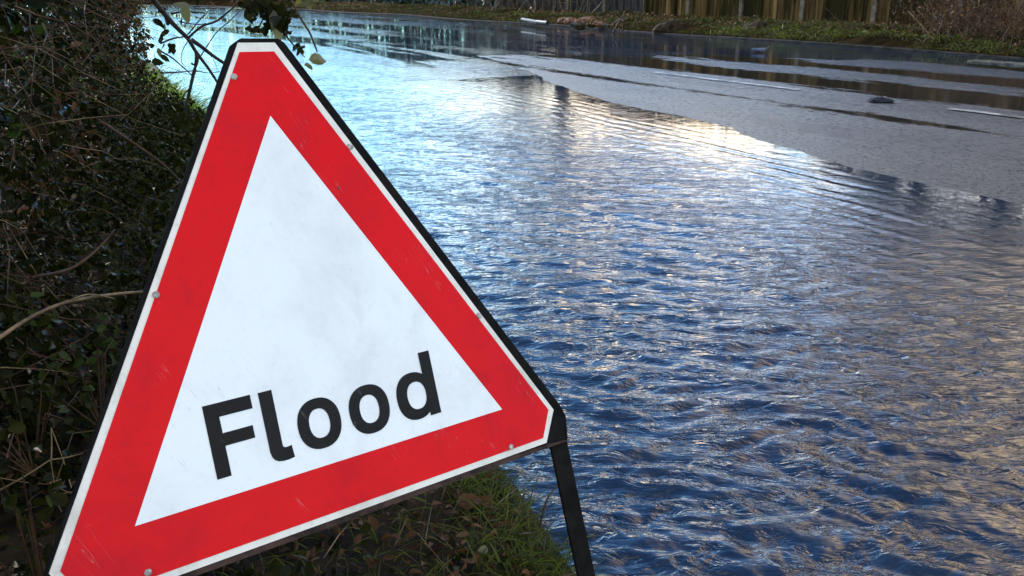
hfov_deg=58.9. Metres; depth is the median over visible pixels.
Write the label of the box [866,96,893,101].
crumpled wrapper
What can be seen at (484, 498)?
fallen leaf
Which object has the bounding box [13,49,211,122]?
grass
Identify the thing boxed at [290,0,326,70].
hanging twig
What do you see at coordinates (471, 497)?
fallen leaf
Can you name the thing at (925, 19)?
stick
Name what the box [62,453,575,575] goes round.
twig litter
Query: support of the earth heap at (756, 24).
on the verge at (887, 41)
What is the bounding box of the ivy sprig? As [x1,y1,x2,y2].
[238,0,304,57]
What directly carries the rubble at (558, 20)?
on the verge at (887, 41)
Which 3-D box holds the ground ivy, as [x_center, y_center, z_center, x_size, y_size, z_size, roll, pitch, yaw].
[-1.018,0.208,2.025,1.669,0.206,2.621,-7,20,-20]
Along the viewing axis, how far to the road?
7.71 m
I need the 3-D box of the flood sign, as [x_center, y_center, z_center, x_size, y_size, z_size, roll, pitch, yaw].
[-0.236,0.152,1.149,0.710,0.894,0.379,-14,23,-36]
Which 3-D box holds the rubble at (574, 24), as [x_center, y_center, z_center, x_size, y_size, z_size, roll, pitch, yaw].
[1.445,-6.063,20.852,0.245,0.115,0.165,0,18,0]
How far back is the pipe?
21.24 m
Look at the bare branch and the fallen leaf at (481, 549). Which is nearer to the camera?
the fallen leaf at (481, 549)
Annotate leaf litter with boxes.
[0,256,545,575]
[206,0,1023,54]
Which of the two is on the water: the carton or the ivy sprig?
the carton
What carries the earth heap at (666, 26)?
on the verge at (887, 41)
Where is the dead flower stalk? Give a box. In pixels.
[0,427,83,511]
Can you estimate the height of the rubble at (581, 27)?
0.101 m
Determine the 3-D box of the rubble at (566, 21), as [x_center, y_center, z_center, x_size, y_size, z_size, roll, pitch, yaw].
[1.447,-6.559,22.335,0.320,0.200,0.291,-12,22,-31]
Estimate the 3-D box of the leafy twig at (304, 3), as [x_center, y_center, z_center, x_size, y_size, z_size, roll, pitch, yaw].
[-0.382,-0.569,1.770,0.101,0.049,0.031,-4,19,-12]
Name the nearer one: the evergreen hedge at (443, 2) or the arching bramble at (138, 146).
the arching bramble at (138, 146)
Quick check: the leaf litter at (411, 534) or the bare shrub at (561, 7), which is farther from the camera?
the bare shrub at (561, 7)
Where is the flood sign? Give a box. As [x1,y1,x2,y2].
[43,38,594,575]
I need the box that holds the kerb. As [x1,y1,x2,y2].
[169,5,1023,68]
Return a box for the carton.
[751,46,768,50]
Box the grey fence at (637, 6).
[507,0,643,12]
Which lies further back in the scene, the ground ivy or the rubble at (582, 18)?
the rubble at (582, 18)
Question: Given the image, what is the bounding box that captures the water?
[13,5,1023,575]
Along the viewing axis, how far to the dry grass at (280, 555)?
1.75 m
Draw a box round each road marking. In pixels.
[654,72,800,89]
[950,108,1023,117]
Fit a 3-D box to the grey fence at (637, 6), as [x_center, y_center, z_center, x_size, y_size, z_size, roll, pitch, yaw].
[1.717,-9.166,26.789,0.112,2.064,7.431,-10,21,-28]
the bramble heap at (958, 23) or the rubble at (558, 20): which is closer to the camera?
the bramble heap at (958, 23)
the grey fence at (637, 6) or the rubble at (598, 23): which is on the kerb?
the rubble at (598, 23)
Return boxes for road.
[479,54,1023,204]
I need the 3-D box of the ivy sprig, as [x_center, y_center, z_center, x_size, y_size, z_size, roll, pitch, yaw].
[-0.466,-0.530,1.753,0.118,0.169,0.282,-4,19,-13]
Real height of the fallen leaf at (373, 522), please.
0.022 m
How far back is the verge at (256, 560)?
1.62 m
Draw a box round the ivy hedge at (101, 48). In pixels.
[0,0,394,575]
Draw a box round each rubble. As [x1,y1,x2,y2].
[557,17,566,23]
[563,18,575,23]
[569,22,579,26]
[574,16,596,23]
[575,25,584,29]
[592,21,603,27]
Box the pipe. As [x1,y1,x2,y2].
[521,18,549,24]
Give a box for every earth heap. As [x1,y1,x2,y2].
[652,20,690,33]
[743,21,769,28]
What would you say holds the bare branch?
attached to the ivy hedge at (101, 48)
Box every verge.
[0,20,571,575]
[62,0,1023,56]
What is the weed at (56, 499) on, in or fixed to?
on the verge at (256, 560)
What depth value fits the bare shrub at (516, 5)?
27.79 m
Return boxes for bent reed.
[539,485,557,527]
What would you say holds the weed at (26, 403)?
on the verge at (256, 560)
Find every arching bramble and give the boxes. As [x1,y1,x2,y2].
[0,291,142,339]
[31,229,115,278]
[98,119,180,183]
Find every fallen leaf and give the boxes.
[368,515,379,530]
[457,493,482,509]
[478,545,487,552]
[480,495,492,506]
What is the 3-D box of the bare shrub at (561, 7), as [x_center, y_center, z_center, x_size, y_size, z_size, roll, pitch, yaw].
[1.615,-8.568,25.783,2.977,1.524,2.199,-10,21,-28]
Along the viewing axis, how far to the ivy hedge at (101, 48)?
2.77 m
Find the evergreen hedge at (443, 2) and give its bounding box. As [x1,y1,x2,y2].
[253,0,523,7]
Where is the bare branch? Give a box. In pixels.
[151,0,239,133]
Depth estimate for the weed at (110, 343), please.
1.62 m
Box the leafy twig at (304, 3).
[295,0,324,9]
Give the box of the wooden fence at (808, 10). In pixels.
[644,0,1023,29]
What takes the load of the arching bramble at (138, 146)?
attached to the ivy hedge at (101, 48)
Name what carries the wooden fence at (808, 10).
on the verge at (887, 41)
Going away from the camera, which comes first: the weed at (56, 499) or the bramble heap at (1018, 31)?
the weed at (56, 499)
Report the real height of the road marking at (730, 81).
0.006 m
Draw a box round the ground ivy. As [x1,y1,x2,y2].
[0,246,548,575]
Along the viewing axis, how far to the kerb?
15.10 m
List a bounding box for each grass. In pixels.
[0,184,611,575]
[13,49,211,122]
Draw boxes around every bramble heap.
[822,0,1022,36]
[845,0,1023,40]
[949,0,1023,56]
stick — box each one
[908,11,933,38]
[916,9,939,34]
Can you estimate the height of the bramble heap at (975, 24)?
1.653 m
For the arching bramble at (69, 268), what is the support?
attached to the ivy hedge at (101, 48)
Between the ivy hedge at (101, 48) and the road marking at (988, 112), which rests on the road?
the road marking at (988, 112)
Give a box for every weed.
[0,292,128,506]
[0,294,98,491]
[0,339,103,575]
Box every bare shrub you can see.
[445,0,553,11]
[517,0,601,13]
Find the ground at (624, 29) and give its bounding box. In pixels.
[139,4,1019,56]
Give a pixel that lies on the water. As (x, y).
(743, 355)
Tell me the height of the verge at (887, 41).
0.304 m

